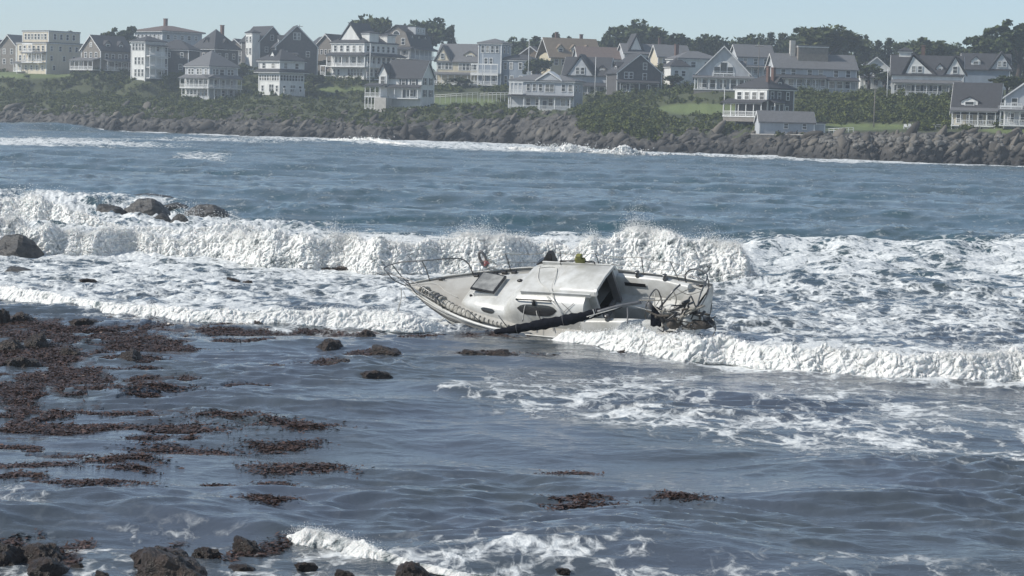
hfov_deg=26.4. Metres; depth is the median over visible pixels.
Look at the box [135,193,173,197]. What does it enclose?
rock
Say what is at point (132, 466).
seaweed clump
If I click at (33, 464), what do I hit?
seaweed clump
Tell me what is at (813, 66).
house
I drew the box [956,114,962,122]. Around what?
window
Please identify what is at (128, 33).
broadleaf tree
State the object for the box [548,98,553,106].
window
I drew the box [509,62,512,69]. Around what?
window
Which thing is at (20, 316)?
rock
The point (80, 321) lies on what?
rock
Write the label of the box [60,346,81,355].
rock
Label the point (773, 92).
house
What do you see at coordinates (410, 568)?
rock
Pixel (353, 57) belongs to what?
window
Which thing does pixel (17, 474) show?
seaweed clump
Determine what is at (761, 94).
window
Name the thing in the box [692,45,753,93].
house
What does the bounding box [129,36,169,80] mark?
house
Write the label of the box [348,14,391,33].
broadleaf tree
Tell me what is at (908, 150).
boulder
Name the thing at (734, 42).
broadleaf tree
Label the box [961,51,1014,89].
house
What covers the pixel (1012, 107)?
house
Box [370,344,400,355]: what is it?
rock
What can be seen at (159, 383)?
seaweed clump
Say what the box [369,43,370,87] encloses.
flagpole
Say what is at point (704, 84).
window
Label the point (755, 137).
retaining wall
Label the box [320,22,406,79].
house
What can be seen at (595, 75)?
flagpole
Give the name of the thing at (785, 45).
broadleaf tree
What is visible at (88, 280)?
rock
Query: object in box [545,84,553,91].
window
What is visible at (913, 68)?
window
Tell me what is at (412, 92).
window
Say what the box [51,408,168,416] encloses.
seaweed clump
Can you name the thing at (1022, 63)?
broadleaf tree
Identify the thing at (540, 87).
window
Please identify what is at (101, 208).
rock
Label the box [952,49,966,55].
broadleaf tree
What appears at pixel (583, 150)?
breaking wave
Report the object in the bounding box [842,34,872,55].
broadleaf tree
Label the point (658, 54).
house
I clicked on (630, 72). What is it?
house
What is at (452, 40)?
pine tree
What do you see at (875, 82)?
window
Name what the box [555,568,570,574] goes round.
rock
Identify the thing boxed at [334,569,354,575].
rock
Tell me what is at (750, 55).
house
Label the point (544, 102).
door
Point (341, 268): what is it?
rock
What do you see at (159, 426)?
seaweed clump
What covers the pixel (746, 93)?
window
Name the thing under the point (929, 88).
window
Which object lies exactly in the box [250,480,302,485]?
seaweed clump
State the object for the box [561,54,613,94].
house
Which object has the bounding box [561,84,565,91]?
window
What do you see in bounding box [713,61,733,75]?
window
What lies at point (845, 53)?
pine tree
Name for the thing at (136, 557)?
rock
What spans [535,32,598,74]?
house
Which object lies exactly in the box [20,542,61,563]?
rock
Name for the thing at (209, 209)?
rock
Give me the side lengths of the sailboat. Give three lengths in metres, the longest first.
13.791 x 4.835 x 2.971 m
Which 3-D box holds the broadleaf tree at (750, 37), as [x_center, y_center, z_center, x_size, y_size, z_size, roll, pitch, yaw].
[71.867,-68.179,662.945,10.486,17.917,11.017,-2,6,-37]
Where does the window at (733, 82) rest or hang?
in the house at (722, 68)
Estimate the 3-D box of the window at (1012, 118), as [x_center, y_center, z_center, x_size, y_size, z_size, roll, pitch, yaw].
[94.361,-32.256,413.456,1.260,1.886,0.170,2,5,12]
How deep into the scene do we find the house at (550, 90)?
553.12 m
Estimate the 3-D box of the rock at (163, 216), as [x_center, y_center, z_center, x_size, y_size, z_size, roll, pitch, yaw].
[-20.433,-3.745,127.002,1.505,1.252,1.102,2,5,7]
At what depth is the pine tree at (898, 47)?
628.01 m
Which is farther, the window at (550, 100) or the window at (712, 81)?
the window at (550, 100)
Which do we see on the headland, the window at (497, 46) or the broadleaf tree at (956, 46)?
the broadleaf tree at (956, 46)
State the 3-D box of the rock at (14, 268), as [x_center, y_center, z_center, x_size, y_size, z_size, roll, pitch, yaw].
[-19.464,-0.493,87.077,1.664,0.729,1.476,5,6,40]
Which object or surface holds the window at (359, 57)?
in the house at (349, 53)
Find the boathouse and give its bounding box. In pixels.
[754,110,825,133]
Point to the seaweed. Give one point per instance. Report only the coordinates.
(60, 375)
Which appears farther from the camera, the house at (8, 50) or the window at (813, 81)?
the house at (8, 50)
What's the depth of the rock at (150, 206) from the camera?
137.53 m
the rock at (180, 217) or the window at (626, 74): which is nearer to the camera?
the rock at (180, 217)
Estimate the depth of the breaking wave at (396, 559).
33.43 m
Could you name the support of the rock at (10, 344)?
in the sea
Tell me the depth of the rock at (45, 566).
31.62 m
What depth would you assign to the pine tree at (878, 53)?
636.20 m
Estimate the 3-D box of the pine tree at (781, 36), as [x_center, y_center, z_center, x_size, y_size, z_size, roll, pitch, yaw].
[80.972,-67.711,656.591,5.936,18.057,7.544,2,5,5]
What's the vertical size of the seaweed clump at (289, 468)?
0.185 m
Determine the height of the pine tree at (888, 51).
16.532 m
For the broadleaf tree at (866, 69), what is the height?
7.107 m
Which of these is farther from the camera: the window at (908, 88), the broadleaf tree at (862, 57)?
the broadleaf tree at (862, 57)
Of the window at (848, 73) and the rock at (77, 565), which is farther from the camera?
the window at (848, 73)
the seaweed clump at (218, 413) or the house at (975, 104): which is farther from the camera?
the house at (975, 104)
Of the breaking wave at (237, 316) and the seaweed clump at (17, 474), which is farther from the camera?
the breaking wave at (237, 316)
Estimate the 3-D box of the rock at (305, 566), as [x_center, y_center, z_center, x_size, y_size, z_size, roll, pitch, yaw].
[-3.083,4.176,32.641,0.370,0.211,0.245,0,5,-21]
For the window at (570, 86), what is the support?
in the house at (550, 90)
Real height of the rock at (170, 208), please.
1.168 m
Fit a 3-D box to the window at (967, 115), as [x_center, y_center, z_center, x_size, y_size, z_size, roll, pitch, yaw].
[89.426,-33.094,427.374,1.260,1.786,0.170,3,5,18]
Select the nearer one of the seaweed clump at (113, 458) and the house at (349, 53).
the seaweed clump at (113, 458)
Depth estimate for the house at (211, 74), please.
636.28 m
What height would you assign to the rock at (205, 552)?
0.455 m
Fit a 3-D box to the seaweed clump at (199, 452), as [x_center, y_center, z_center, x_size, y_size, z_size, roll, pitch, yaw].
[-6.653,3.251,43.543,3.263,0.259,2.287,2,5,0]
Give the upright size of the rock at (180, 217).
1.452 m
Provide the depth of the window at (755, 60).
594.90 m
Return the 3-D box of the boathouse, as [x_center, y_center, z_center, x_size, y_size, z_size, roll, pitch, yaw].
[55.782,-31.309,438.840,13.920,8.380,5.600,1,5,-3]
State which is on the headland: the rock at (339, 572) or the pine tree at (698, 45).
the pine tree at (698, 45)
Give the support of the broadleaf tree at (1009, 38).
on the headland
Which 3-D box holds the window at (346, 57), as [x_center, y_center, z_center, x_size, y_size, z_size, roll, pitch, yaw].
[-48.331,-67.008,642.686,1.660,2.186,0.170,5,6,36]
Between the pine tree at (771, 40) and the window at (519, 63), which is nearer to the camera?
the window at (519, 63)
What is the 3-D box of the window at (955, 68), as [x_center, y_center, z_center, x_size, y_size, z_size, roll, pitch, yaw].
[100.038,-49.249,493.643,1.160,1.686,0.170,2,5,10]
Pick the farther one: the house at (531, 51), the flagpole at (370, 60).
the house at (531, 51)
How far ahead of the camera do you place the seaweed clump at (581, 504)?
38.41 m
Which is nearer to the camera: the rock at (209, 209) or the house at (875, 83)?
the rock at (209, 209)
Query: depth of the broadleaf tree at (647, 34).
659.89 m
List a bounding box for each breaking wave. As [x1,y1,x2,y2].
[0,192,266,234]
[0,215,759,281]
[0,285,454,333]
[286,527,493,575]
[322,137,712,156]
[548,323,1023,381]
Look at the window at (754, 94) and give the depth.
461.84 m
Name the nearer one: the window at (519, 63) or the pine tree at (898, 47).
the window at (519, 63)
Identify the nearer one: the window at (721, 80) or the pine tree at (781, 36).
the window at (721, 80)
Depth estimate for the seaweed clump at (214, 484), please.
39.25 m
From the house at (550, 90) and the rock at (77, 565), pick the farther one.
the house at (550, 90)
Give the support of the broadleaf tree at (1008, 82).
on the headland
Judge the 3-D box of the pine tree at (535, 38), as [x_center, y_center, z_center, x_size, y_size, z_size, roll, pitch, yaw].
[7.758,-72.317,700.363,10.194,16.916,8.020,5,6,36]
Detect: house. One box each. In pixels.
[0,34,21,71]
[11,30,82,73]
[68,35,130,72]
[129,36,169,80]
[134,18,205,45]
[165,40,201,73]
[178,50,243,99]
[193,25,241,74]
[232,38,240,64]
[239,26,279,73]
[253,49,309,96]
[271,25,318,75]
[316,33,340,71]
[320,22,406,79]
[363,60,436,111]
[385,25,437,64]
[434,44,477,86]
[470,39,540,87]
[506,71,584,110]
[519,46,537,57]
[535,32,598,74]
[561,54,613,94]
[572,46,621,63]
[605,53,663,94]
[617,33,665,60]
[648,44,688,77]
[663,44,712,85]
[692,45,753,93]
[720,66,797,124]
[730,44,773,78]
[764,40,859,92]
[858,56,891,88]
[890,45,967,95]
[949,82,1003,128]
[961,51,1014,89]
[998,83,1023,128]
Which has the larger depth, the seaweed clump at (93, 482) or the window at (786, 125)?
the window at (786, 125)
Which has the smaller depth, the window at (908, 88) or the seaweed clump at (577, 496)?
the seaweed clump at (577, 496)
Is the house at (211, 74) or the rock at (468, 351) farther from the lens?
the house at (211, 74)
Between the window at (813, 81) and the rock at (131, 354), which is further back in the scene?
the window at (813, 81)
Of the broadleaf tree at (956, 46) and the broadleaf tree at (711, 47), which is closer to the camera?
the broadleaf tree at (956, 46)
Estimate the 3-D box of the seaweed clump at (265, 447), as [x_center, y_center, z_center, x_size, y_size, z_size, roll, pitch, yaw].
[-4.687,3.227,44.495,2.373,0.244,1.857,2,5,0]
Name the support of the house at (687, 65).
on the headland
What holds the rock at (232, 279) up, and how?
in the sea
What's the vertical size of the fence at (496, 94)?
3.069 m
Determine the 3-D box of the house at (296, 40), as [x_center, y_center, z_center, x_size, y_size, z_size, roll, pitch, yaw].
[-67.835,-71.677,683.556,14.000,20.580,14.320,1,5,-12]
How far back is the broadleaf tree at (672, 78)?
571.77 m
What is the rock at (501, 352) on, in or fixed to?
in the sea
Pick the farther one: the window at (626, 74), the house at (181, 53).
the house at (181, 53)
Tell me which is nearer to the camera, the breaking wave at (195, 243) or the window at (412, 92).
the breaking wave at (195, 243)
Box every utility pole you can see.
[755,44,763,76]
[873,89,875,126]
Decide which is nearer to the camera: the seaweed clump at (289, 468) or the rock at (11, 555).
the rock at (11, 555)
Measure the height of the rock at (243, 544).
0.528 m
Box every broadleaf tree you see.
[100,26,137,45]
[238,63,253,83]
[304,73,325,88]
[318,60,330,71]
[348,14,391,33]
[404,17,454,46]
[445,77,473,87]
[508,36,525,50]
[511,39,539,54]
[522,58,553,73]
[597,31,619,46]
[607,19,682,44]
[655,63,663,82]
[663,74,683,85]
[678,33,692,49]
[687,34,731,55]
[728,37,747,50]
[731,33,763,44]
[748,33,774,46]
[780,33,802,52]
[793,24,869,54]
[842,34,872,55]
[848,42,887,65]
[857,64,883,88]
[874,71,891,87]
[890,39,915,52]
[904,37,954,55]
[945,42,965,51]
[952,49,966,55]
[962,31,1018,56]
[984,19,1023,86]
[988,75,1023,93]
[1011,52,1023,78]
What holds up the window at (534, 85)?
in the house at (550, 90)
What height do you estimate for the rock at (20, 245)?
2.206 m
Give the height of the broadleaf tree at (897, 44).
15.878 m
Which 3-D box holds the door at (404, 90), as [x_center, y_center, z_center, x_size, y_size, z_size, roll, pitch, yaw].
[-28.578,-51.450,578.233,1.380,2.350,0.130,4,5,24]
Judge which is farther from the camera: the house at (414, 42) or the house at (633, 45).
the house at (414, 42)
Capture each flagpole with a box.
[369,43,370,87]
[594,57,595,95]
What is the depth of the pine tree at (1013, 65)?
611.17 m
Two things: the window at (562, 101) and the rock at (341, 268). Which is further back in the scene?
the window at (562, 101)
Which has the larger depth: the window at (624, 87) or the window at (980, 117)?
the window at (624, 87)
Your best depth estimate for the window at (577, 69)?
580.12 m
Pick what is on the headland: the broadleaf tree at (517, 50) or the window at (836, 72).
the broadleaf tree at (517, 50)
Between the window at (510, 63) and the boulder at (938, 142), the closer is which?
the boulder at (938, 142)
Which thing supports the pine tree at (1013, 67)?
on the headland
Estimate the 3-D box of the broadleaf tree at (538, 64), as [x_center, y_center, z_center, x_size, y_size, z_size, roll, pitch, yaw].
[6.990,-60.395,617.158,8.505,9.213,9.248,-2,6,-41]
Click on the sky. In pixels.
(950, 21)
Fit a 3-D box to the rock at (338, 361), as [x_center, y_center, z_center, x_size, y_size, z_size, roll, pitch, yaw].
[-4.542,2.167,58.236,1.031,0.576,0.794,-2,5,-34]
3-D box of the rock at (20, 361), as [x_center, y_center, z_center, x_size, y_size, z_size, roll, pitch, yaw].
[-12.617,2.064,56.478,0.967,0.674,0.638,0,5,-14]
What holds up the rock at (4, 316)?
in the sea
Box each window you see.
[219,69,224,74]
[269,84,273,91]
[290,85,295,91]
[345,56,348,63]
[351,56,355,63]
[358,56,361,63]
[380,76,384,83]
[399,79,407,84]
[407,89,414,96]
[410,79,417,84]
[481,45,484,52]
[495,45,498,52]
[504,75,507,82]
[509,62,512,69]
[518,62,521,69]
[526,83,530,90]
[526,98,530,104]
[532,83,536,90]
[535,98,540,106]
[538,83,542,90]
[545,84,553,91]
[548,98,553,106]
[560,99,565,106]
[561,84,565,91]
[568,84,572,91]
[575,67,579,73]
[580,67,584,74]
[622,84,626,91]
[624,72,628,78]
[681,70,685,75]
[691,61,695,67]
[700,79,706,87]
[710,79,716,87]
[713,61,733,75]
[719,79,726,87]
[729,80,736,88]
[737,91,741,98]
[744,91,749,99]
[751,92,756,99]
[753,58,757,64]
[759,92,764,99]
[783,123,788,128]
[786,92,789,100]
[788,79,793,86]
[797,79,801,87]
[804,79,809,87]
[812,79,818,87]
[820,80,826,87]
[829,82,834,87]
[833,70,838,77]
[837,82,842,88]
[845,71,850,77]
[845,82,850,88]
[873,79,877,86]
[894,84,903,91]
[905,85,913,92]
[911,66,915,72]
[913,85,922,93]
[921,85,931,93]
[931,85,939,93]
[939,85,947,92]
[952,66,957,73]
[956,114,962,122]
[966,114,972,122]
[977,114,982,123]
[987,115,993,123]
[1008,112,1014,121]
[1011,98,1017,105]
[1018,113,1023,122]
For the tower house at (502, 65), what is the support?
on the headland
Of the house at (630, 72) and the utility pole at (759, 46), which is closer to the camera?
the utility pole at (759, 46)
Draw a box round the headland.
[0,71,1023,165]
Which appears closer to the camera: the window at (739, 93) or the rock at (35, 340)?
the rock at (35, 340)
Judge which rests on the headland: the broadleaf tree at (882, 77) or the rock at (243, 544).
the broadleaf tree at (882, 77)
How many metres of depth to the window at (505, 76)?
625.28 m
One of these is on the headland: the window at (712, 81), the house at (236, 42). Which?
the house at (236, 42)
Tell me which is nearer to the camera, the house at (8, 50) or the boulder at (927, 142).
the boulder at (927, 142)
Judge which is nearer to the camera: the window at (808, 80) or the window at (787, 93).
the window at (787, 93)
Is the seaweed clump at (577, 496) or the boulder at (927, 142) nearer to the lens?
the seaweed clump at (577, 496)
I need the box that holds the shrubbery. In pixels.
[0,66,1015,141]
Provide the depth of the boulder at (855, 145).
404.21 m
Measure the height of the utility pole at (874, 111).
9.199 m
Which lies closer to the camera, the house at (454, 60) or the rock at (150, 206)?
the rock at (150, 206)
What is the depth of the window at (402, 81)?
578.14 m
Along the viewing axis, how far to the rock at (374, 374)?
56.04 m
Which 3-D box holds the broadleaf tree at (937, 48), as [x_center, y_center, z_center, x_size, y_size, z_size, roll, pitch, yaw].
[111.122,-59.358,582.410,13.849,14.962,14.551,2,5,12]
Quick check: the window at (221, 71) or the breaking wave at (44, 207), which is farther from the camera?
the window at (221, 71)
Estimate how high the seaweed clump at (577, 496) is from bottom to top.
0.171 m
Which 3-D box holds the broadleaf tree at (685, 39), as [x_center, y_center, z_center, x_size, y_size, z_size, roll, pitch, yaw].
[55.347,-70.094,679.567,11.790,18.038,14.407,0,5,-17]
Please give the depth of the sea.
54.45 m
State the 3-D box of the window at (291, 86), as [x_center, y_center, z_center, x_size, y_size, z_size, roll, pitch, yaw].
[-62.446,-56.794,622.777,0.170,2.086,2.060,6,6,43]
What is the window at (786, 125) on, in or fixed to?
in the boathouse
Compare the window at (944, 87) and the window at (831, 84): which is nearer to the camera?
the window at (944, 87)
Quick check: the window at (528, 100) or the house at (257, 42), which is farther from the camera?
the house at (257, 42)
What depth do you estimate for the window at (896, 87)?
496.33 m
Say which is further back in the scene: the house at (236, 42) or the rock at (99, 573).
the house at (236, 42)
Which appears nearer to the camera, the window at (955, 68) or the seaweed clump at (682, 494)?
the seaweed clump at (682, 494)
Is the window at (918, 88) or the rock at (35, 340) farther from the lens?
the window at (918, 88)
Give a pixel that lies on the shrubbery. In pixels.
(610, 115)
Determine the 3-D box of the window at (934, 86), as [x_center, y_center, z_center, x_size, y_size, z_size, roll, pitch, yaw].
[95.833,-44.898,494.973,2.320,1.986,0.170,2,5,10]
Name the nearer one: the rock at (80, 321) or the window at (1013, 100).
the rock at (80, 321)
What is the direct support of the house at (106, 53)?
on the headland
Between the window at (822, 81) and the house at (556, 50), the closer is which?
the window at (822, 81)
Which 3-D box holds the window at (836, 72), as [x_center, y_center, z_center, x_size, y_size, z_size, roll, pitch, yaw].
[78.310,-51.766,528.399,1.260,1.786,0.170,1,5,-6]
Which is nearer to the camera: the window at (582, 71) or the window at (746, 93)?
the window at (746, 93)
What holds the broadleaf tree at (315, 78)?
on the headland
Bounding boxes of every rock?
[0,234,43,257]
[0,308,10,322]
[0,338,25,351]
[0,542,22,566]
[4,356,41,366]
[5,266,31,271]
[10,311,34,321]
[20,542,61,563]
[23,332,48,347]
[27,556,69,575]
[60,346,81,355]
[68,318,98,325]
[70,563,83,567]
[79,278,97,282]
[95,570,108,575]
[96,204,124,214]
[117,348,142,360]
[124,198,170,215]
[129,545,188,567]
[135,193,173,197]
[135,547,207,575]
[153,213,170,221]
[165,202,189,210]
[170,213,187,222]
[184,204,229,217]
[191,547,221,558]
[226,277,240,281]
[228,563,254,571]
[232,535,259,553]
[294,562,317,571]
[316,338,342,350]
[321,266,347,270]
[327,359,349,363]
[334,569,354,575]
[357,329,375,336]
[360,370,392,378]
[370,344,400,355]
[395,561,429,575]
[460,349,485,354]
[487,349,512,355]
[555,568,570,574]
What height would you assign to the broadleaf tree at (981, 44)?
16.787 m
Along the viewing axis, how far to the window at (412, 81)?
576.88 m
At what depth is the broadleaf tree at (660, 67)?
591.62 m
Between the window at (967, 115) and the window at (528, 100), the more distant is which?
the window at (528, 100)
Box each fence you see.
[434,92,477,102]
[488,92,508,101]
[828,127,853,132]
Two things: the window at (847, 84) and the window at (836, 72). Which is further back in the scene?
the window at (847, 84)
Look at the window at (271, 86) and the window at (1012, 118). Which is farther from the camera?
the window at (271, 86)
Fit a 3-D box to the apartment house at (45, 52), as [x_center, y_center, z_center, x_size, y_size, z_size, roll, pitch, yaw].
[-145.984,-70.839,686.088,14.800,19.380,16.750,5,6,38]
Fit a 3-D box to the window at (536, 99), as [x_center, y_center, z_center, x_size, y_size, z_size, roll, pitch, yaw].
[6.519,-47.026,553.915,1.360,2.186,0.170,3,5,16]
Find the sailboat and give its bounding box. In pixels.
[376,250,715,337]
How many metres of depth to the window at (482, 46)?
626.04 m
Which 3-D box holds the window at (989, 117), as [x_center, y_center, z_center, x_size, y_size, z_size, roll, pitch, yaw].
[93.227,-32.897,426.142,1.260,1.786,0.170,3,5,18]
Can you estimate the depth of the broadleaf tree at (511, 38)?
706.30 m
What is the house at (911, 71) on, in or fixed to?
on the headland
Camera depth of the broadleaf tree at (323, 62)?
684.96 m
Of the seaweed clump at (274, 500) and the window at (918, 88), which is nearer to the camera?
the seaweed clump at (274, 500)
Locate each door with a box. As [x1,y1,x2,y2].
[401,89,405,97]
[542,100,546,108]
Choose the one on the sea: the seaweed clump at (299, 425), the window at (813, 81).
the seaweed clump at (299, 425)
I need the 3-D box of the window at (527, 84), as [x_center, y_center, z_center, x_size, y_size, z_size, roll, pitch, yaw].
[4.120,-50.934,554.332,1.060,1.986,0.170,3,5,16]
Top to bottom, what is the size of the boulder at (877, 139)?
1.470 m
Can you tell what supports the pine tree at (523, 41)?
on the headland
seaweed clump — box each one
[0,460,88,468]
[0,469,62,479]
[15,477,167,487]
[28,417,266,436]
[50,380,216,393]
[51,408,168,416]
[61,451,183,468]
[96,462,164,475]
[104,439,259,455]
[146,407,276,423]
[201,483,241,486]
[223,435,340,456]
[229,491,308,506]
[232,458,373,478]
[244,413,365,433]
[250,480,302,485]
[534,492,615,504]
[535,469,604,475]
[536,499,629,510]
[639,488,723,504]
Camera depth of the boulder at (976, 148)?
399.80 m
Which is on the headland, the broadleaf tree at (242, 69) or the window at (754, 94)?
the broadleaf tree at (242, 69)
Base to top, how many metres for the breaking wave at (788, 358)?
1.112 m
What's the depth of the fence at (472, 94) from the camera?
590.63 m
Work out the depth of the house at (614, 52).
628.37 m
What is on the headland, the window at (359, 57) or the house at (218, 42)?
the house at (218, 42)
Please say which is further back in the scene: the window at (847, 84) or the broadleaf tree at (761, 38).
the broadleaf tree at (761, 38)
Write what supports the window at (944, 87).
in the house at (911, 71)
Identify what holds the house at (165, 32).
on the headland
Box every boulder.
[852,143,858,148]
[874,137,881,142]
[905,147,914,153]
[924,139,930,144]
[933,140,943,145]
[972,145,979,150]
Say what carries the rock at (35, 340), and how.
in the sea
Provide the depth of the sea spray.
92.66 m
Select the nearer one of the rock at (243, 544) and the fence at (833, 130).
the rock at (243, 544)
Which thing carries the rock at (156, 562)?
in the sea
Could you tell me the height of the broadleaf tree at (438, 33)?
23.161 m
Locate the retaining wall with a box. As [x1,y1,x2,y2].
[751,134,802,141]
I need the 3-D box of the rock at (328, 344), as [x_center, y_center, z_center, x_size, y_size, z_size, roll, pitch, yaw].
[-5.239,1.807,62.777,0.704,0.745,0.914,6,6,44]
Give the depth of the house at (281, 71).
622.15 m
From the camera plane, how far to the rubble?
469.92 m
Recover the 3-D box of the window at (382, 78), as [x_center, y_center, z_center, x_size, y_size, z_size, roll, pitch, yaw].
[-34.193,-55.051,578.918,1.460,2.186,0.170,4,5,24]
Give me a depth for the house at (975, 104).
427.68 m
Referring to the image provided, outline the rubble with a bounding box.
[0,99,1023,165]
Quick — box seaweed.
[0,314,555,567]
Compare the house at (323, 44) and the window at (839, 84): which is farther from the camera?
the house at (323, 44)
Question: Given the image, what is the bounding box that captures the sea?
[0,122,1023,575]
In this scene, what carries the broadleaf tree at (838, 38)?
on the headland
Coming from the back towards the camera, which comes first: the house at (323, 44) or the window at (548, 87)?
the house at (323, 44)
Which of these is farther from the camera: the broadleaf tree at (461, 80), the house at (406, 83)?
the broadleaf tree at (461, 80)
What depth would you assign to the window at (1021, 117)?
413.08 m
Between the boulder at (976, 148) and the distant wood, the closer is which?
the boulder at (976, 148)
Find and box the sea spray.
[0,135,1023,561]
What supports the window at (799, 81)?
in the house at (813, 66)
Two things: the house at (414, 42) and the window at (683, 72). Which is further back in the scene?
the house at (414, 42)
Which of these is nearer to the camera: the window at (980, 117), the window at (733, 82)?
the window at (980, 117)
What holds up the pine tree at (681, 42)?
on the headland
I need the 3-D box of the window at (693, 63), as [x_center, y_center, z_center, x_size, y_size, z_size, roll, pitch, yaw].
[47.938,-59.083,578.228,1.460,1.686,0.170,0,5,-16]
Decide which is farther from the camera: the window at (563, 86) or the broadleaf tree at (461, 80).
the broadleaf tree at (461, 80)
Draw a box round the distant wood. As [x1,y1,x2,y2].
[856,58,1023,88]
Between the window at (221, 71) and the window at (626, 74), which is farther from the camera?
the window at (221, 71)
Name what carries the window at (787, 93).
in the house at (773, 92)
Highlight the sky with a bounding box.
[0,0,1023,78]
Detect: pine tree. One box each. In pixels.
[447,24,456,43]
[518,38,526,47]
[527,36,540,41]
[677,33,689,48]
[689,36,703,51]
[764,32,780,52]
[775,32,788,52]
[839,47,849,54]
[866,40,887,63]
[879,37,893,65]
[889,45,902,66]
[1010,57,1016,73]
[1011,60,1023,88]
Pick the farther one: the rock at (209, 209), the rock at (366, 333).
the rock at (209, 209)
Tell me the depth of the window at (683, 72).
575.61 m
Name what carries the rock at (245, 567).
in the sea
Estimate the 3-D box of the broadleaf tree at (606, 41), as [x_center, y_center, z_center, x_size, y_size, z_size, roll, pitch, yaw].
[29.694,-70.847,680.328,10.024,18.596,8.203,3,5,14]
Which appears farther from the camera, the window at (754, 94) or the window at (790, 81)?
the window at (790, 81)
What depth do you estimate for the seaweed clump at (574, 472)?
41.71 m
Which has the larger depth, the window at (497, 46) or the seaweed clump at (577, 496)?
the window at (497, 46)

